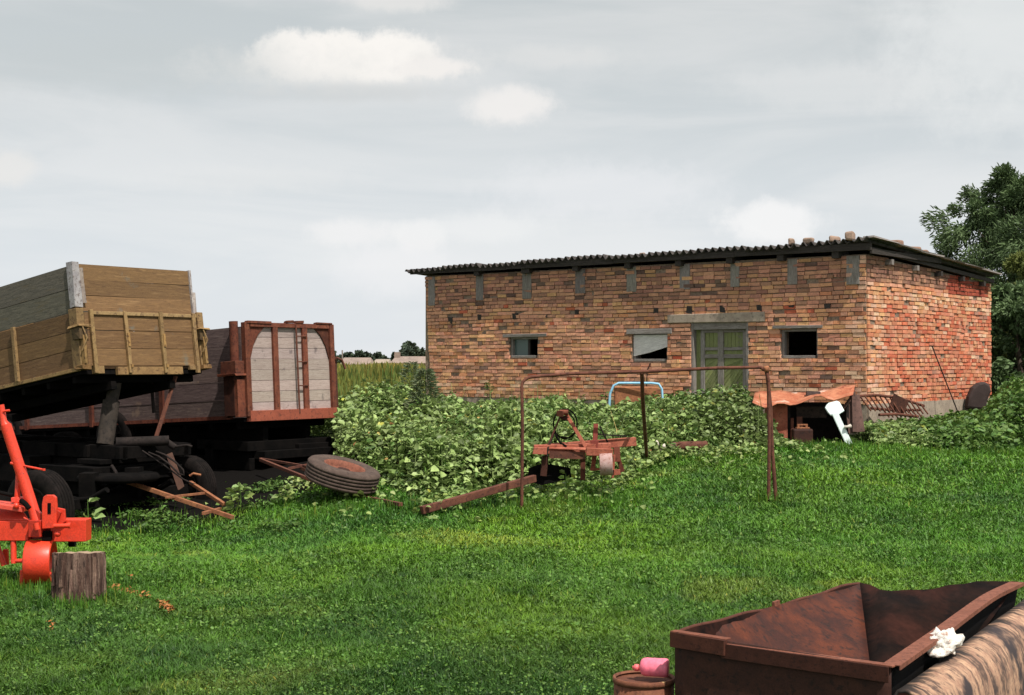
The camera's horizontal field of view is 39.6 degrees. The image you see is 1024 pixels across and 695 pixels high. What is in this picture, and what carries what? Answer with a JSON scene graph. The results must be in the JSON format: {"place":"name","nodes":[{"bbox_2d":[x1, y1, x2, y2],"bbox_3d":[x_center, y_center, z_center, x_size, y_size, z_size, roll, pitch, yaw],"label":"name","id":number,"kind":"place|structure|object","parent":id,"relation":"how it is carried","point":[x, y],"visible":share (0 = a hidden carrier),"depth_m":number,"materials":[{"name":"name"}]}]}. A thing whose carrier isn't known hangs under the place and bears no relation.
{"place":"outdoors","nodes":[
{"label":"outdoors","id":0,"kind":"place"},
{"bbox_2d":[343,358,372,365],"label":"house","id":1,"kind":"structure","parent":0,"point":[359,360],"depth_m":211.80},
{"bbox_2d":[337,360,425,400],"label":"field grass","id":2,"kind":"structure","parent":0,"point":[349,376],"depth_m":44.52,"materials":[{"name":"green plant"}]},
{"bbox_2d":[375,359,390,363],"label":"house","id":3,"kind":"structure","parent":0,"point":[378,361],"depth_m":207.18,"materials":[{"name":"concrete"}]},
{"bbox_2d":[391,352,425,366],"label":"house","id":4,"kind":"structure","parent":0,"point":[398,358],"depth_m":201.68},
{"bbox_2d":[0,424,1023,694],"bbox_3d":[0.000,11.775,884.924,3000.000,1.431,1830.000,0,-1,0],"label":"ground","id":5,"kind":"structure","parent":0,"point":[226,478],"depth_m":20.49,"materials":[{"name":"green plant"}]},
{"bbox_2d":[0,404,90,587],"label":"red plough","id":6,"kind":"object","parent":5,"relation":"on","point":[48,527],"visible":0.97,"depth_m":14.52,"materials":[{"name":"paint"}]},
{"bbox_2d":[51,551,106,603],"bbox_3d":[-4.153,2.234,13.649,0.528,0.594,0.521,0,-1,0],"label":"wood stump","id":7,"kind":"object","parent":5,"relation":"on","point":[79,573],"visible":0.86,"depth_m":13.45,"materials":[{"name":"brown wood"}]},
{"bbox_2d":[77,497,105,518],"bbox_3d":[-5.761,2.292,19.215,0.462,0.542,0.394,-1,-1,44],"label":"broadleaf plant","id":8,"kind":"object","parent":5,"relation":"on","point":[96,514],"visible":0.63,"depth_m":19.20,"materials":[{"name":"green plant"}]},
{"bbox_2d":[44,574,174,628],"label":"wood chips","id":9,"kind":"object","parent":5,"relation":"on","point":[169,606],"visible":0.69,"depth_m":13.22,"materials":[{"name":"brown wood"}]},
{"bbox_2d":[0,261,234,519],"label":"tipper trailer","id":10,"kind":"object","parent":5,"relation":"on","point":[74,335],"visible":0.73,"depth_m":21.25,"materials":[{"name":"brown wood"}]},
{"bbox_2d":[0,320,402,505],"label":"farm trailer","id":11,"kind":"object","parent":5,"relation":"on","point":[258,394],"visible":0.62,"depth_m":24.32,"materials":[{"name":"brown wood"}]},
{"bbox_2d":[75,476,354,545],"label":"soil weeds","id":12,"kind":"object","parent":5,"relation":"on","point":[269,485],"visible":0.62,"depth_m":20.19,"materials":[{"name":"green plant"}]},
{"bbox_2d":[221,482,253,512],"bbox_3d":[-3.954,2.182,20.571,0.532,0.497,0.454,0,-1,-20],"label":"broadleaf plant","id":13,"kind":"object","parent":5,"relation":"on","point":[232,494],"visible":0.96,"depth_m":20.59,"materials":[{"name":"green plant"}]},
{"bbox_2d":[271,484,299,503],"bbox_3d":[-3.230,2.143,20.566,0.358,0.358,0.427,0,-1,33],"label":"broadleaf plant","id":14,"kind":"object","parent":5,"relation":"on","point":[289,491],"visible":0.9,"depth_m":20.51,"materials":[{"name":"green plant"}]},
{"bbox_2d":[335,351,341,362],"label":"distant tree","id":15,"kind":"object","parent":5,"relation":"on","point":[339,361],"visible":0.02,"depth_m":190.33,"materials":[{"name":"green plant"}]},
{"bbox_2d":[304,454,380,494],"bbox_3d":[-2.414,1.808,20.283,1.080,0.540,1.079,0,-1,0],"label":"spare wheel","id":16,"kind":"object","parent":5,"relation":"on","point":[342,474],"visible":0.99,"depth_m":19.92,"materials":[{"name":"rubber"}]},
{"bbox_2d":[339,352,354,358],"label":"distant tree","id":17,"kind":"object","parent":5,"relation":"on","point":[346,354],"visible":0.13,"depth_m":264.16,"materials":[{"name":"green plant"}]},
{"bbox_2d":[338,507,356,520],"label":"broadleaf plant","id":18,"kind":"object","parent":5,"relation":"on","point":[343,510],"visible":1,"depth_m":18.64,"materials":[{"name":"green plant"}]},
{"bbox_2d":[348,349,374,360],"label":"distant tree","id":19,"kind":"object","parent":5,"relation":"on","point":[361,354],"visible":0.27,"depth_m":259.44,"materials":[{"name":"green plant"}]},
{"bbox_2d":[372,352,387,359],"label":"distant tree","id":20,"kind":"object","parent":5,"relation":"on","point":[377,355],"visible":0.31,"depth_m":261.44,"materials":[{"name":"green plant"}]},
{"bbox_2d":[398,361,424,393],"bbox_3d":[-2.011,0.977,28.513,1.042,1.413,1.173,0,-1,30],"label":"wispy bush","id":21,"kind":"object","parent":5,"relation":"on","point":[406,371],"visible":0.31,"depth_m":28.47,"materials":[{"name":"green plant"}]},
{"bbox_2d":[399,340,424,355],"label":"distant tree","id":22,"kind":"object","parent":5,"relation":"on","point":[409,348],"visible":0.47,"depth_m":249.14,"materials":[{"name":"green plant"}]},
{"bbox_2d":[401,367,446,428],"bbox_3d":[-1.532,1.034,25.005,1.272,1.376,1.309,0,-1,0],"label":"wispy bush","id":23,"kind":"object","parent":5,"relation":"on","point":[417,381],"visible":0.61,"depth_m":24.92,"materials":[{"name":"green plant"}]},
{"bbox_2d":[466,516,481,522],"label":"broadleaf plant","id":24,"kind":"object","parent":5,"relation":"on","point":[478,518],"visible":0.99,"depth_m":18.53,"materials":[{"name":"green plant"}]},
{"bbox_2d":[420,475,536,513],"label":"steel beam","id":25,"kind":"structure","parent":5,"relation":"on","point":[474,495],"depth_m":19.34,"materials":[{"name":"brown metal"}]},
{"bbox_2d":[484,380,494,400],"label":"tall weed","id":26,"kind":"object","parent":5,"relation":"on","point":[486,385],"visible":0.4,"depth_m":31.82,"materials":[{"name":"green plant"}]},
{"bbox_2d":[205,438,854,524],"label":"seedlings","id":27,"kind":"object","parent":5,"relation":"on","point":[630,472],"visible":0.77,"depth_m":20.76,"materials":[{"name":"green plant"}]},
{"bbox_2d":[353,393,755,463],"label":"withered leaves","id":28,"kind":"object","parent":5,"relation":"on","point":[496,416],"visible":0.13,"depth_m":23.40,"materials":[{"name":"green plant"}]},
{"bbox_2d":[556,470,574,493],"bbox_3d":[0.755,1.928,20.041,0.274,0.417,0.291,0,-1,0],"label":"broadleaf plant","id":29,"kind":"object","parent":5,"relation":"on","point":[559,483],"visible":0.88,"depth_m":20.00,"materials":[{"name":"green plant"}]},
{"bbox_2d":[399,383,764,488],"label":"grass stalks","id":30,"kind":"object","parent":5,"relation":"on","point":[549,427],"depth_m":23.09,"materials":[{"name":"green plant"}]},
{"bbox_2d":[528,408,636,484],"bbox_3d":[1.003,1.402,20.130,1.578,1.080,0.824,0,-1,0],"label":"rusty plough","id":31,"kind":"object","parent":5,"relation":"on","point":[544,472],"visible":1,"depth_m":20.01,"materials":[{"name":"orange paint"}]},
{"bbox_2d":[572,468,598,486],"bbox_3d":[1.001,1.889,20.629,0.429,0.323,0.484,-1,-1,43],"label":"broadleaf plant","id":32,"kind":"object","parent":5,"relation":"on","point":[594,474],"visible":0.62,"depth_m":20.63,"materials":[{"name":"green plant"}]},
{"bbox_2d":[347,377,895,493],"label":"nettles","id":33,"kind":"object","parent":5,"relation":"on","point":[577,416],"visible":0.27,"depth_m":23.88,"materials":[{"name":"green plant"}]},
{"bbox_2d":[310,377,945,496],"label":"leafy weeds","id":34,"kind":"object","parent":5,"relation":"on","point":[402,434],"visible":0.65,"depth_m":23.45,"materials":[{"name":"green plant"}]},
{"bbox_2d":[617,453,652,478],"bbox_3d":[1.818,1.795,21.619,0.681,0.376,0.526,0,-1,-38],"label":"broadleaf plant","id":35,"kind":"object","parent":5,"relation":"on","point":[639,463],"visible":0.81,"depth_m":21.58,"materials":[{"name":"green plant"}]},
{"bbox_2d":[608,382,663,421],"bbox_3d":[2.390,1.099,27.477,1.130,0.872,0.223,0,-1,0],"label":"blue frame","id":36,"kind":"object","parent":5,"relation":"on","point":[633,393],"visible":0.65,"depth_m":27.47,"materials":[{"name":"paint"}]},
{"bbox_2d":[613,670,674,694],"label":"rusty can","id":37,"kind":"object","parent":5,"relation":"on","point":[630,682],"visible":0.84,"depth_m":8.52,"materials":[{"name":"brown metal"}]},
{"bbox_2d":[632,657,669,676],"bbox_3d":[0.841,1.940,8.636,0.222,0.114,0.114,0,-1,14],"label":"pink bottle","id":38,"kind":"object","parent":37,"relation":"on","point":[654,667],"visible":1,"depth_m":8.59,"materials":[{"name":"plastic"}]},
{"bbox_2d":[520,366,776,507],"bbox_3d":[2.427,1.286,20.631,2.901,2.050,4.436,0,-1,28],"label":"pipe frame","id":39,"kind":"object","parent":5,"relation":"on","point":[770,445],"visible":0.88,"depth_m":19.80,"materials":[{"name":"brown metal"}]},
{"bbox_2d":[676,441,707,452],"bbox_3d":[2.937,1.642,23.481,0.578,0.196,0.158,0,-1,-15],"label":"scrap cylinder","id":40,"kind":"object","parent":5,"relation":"on","point":[683,444],"visible":0.62,"depth_m":23.43,"materials":[{"name":"brown metal"}]},
{"bbox_2d":[405,235,1001,434],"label":"brick barn","id":41,"kind":"structure","parent":5,"relation":"on","point":[872,314],"depth_m":29.41,"materials":[{"name":"brick"}]},
{"bbox_2d":[503,333,546,357],"bbox_3d":[0.335,-0.038,31.723,1.226,0.539,0.219,0,-1,38],"label":"window","id":42,"kind":"structure","parent":41,"relation":"in","point":[520,343],"depth_m":31.83,"materials":[{"name":"grey concrete"}]},
{"bbox_2d":[626,328,671,361],"bbox_3d":[2.909,-0.053,29.712,1.107,0.693,0.220,0,-1,38],"label":"window","id":43,"kind":"structure","parent":41,"relation":"in","point":[645,341],"depth_m":29.69,"materials":[{"name":"grey concrete"}]},
{"bbox_2d":[696,329,745,400],"bbox_3d":[4.255,0.577,28.730,1.216,1.880,0.075,0,-1,38],"label":"door","id":44,"kind":"structure","parent":41,"relation":"in","point":[726,347],"depth_m":28.72,"materials":[{"name":"green paint"}]},
{"bbox_2d":[788,238,794,244],"bbox_3d":[5.416,-2.046,27.550,0.125,0.133,0.270,0,-1,14],"label":"roof brick","id":45,"kind":"object","parent":41,"relation":"on","point":[791,241],"visible":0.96,"depth_m":27.43,"materials":[{"name":"beige brick"}]},
{"bbox_2d":[772,325,822,357],"bbox_3d":[5.582,-0.112,27.624,1.061,0.643,0.217,0,-1,38],"label":"window","id":46,"kind":"structure","parent":41,"relation":"in","point":[785,329],"depth_m":27.64,"materials":[{"name":"grey concrete"}]},
{"bbox_2d":[803,237,813,243],"bbox_3d":[5.700,-2.049,27.317,0.124,0.125,0.235,1,-1,-41],"label":"roof brick","id":47,"kind":"object","parent":41,"relation":"on","point":[806,240],"visible":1,"depth_m":27.27,"materials":[{"name":"beige brick"}]},
{"bbox_2d":[829,236,840,241],"bbox_3d":[6.124,-2.061,26.997,0.244,0.130,0.106,0,-1,-14],"label":"roof brick","id":48,"kind":"object","parent":41,"relation":"on","point":[831,238],"visible":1,"depth_m":26.95,"materials":[{"name":"beige brick"}]},
{"bbox_2d":[845,231,855,240],"bbox_3d":[6.369,-2.094,26.802,0.177,0.181,0.355,0,-1,20],"label":"roof brick","id":49,"kind":"object","parent":41,"relation":"on","point":[849,235],"visible":0.95,"depth_m":26.65,"materials":[{"name":"beige brick"}]},
{"bbox_2d":[892,240,903,246],"bbox_3d":[7.437,-2.014,27.601,0.180,0.145,0.302,0,-1,-38],"label":"roof brick","id":50,"kind":"object","parent":41,"relation":"on","point":[901,241],"visible":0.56,"depth_m":27.49,"materials":[{"name":"beige brick"}]},
{"bbox_2d":[932,346,957,410],"bbox_3d":[8.826,0.625,29.020,0.517,1.336,0.025,0,-1,14],"label":"leaning pole","id":51,"kind":"object","parent":41,"relation":"attached to","point":[944,378],"visible":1,"depth_m":29.01,"materials":[{"name":"metal"}]},
{"bbox_2d":[791,424,812,444],"bbox_3d":[5.077,1.530,24.893,0.355,0.380,0.180,0,-1,-3],"label":"jerry can","id":52,"kind":"object","parent":5,"relation":"on","point":[805,433],"visible":0.91,"depth_m":24.81,"materials":[{"name":"brown metal"}]},
{"bbox_2d":[752,385,864,443],"bbox_3d":[5.240,1.205,25.511,2.057,1.058,1.153,0,-1,0],"label":"scrap shelter","id":53,"kind":"object","parent":5,"relation":"on","point":[791,410],"visible":0.81,"depth_m":25.27,"materials":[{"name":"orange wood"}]},
{"bbox_2d":[825,401,850,443],"bbox_3d":[5.688,1.321,24.779,0.454,0.784,0.151,0,-1,0],"label":"white plate","id":54,"kind":"object","parent":5,"relation":"on","point":[834,409],"visible":0.79,"depth_m":24.73,"materials":[{"name":"plastic"}]},
{"bbox_2d":[670,581,1023,694],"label":"steel hopper","id":55,"kind":"object","parent":5,"relation":"on","point":[857,638],"visible":0.92,"depth_m":8.99,"materials":[{"name":"brown metal"}]},
{"bbox_2d":[926,627,964,657],"bbox_3d":[2.515,1.713,8.322,0.229,0.154,0.416,0,-1,27],"label":"white rag","id":56,"kind":"object","parent":55,"relation":"on","point":[950,641],"visible":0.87,"depth_m":8.21,"materials":[{"name":"white fabric"}]},
{"bbox_2d":[860,393,928,417],"bbox_3d":[7.203,1.094,26.573,1.814,0.473,0.343,0,-1,-34],"label":"harrow","id":57,"kind":"object","parent":5,"relation":"on","point":[898,404],"visible":1,"depth_m":26.59,"materials":[{"name":"brown metal"}]},
{"bbox_2d":[882,374,1023,452],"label":"creeping bushes","id":58,"kind":"object","parent":5,"relation":"on","point":[996,420],"visible":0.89,"depth_m":25.15,"materials":[{"name":"green plant"}]},
{"bbox_2d":[965,382,990,409],"bbox_3d":[9.955,1.045,30.389,0.538,0.624,0.198,0,-1,0],"label":"dark boulder","id":59,"kind":"object","parent":58,"relation":"on","point":[978,394],"visible":0.84,"depth_m":30.29,"materials":[{"name":"stone"}]},
{"bbox_2d":[894,599,1023,694],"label":"old tank","id":60,"kind":"object","parent":5,"relation":"on","point":[988,659],"visible":0.99,"depth_m":8.56,"materials":[{"name":"paint"}]},
{"bbox_2d":[919,162,1023,364],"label":"willow tree","id":61,"kind":"object","parent":5,"relation":"on","point":[997,224],"visible":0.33,"depth_m":39.59,"materials":[{"name":"green plant"}]},
{"bbox_2d":[971,250,1023,395],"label":"young tree","id":62,"kind":"object","parent":5,"relation":"on","point":[1014,263],"visible":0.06,"depth_m":36.48,"materials":[{"name":"green plant"}]},
{"bbox_2d":[990,279,1023,414],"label":"dark shrub","id":63,"kind":"object","parent":5,"relation":"on","point":[1007,304],"visible":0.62,"depth_m":34.19,"materials":[{"name":"green plant"}]},
{"bbox_2d":[0,0,1023,357],"label":"sky","id":64,"kind":"structure","parent":0,"point":[297,158],"materials":[{"name":"grey"}]}
]}

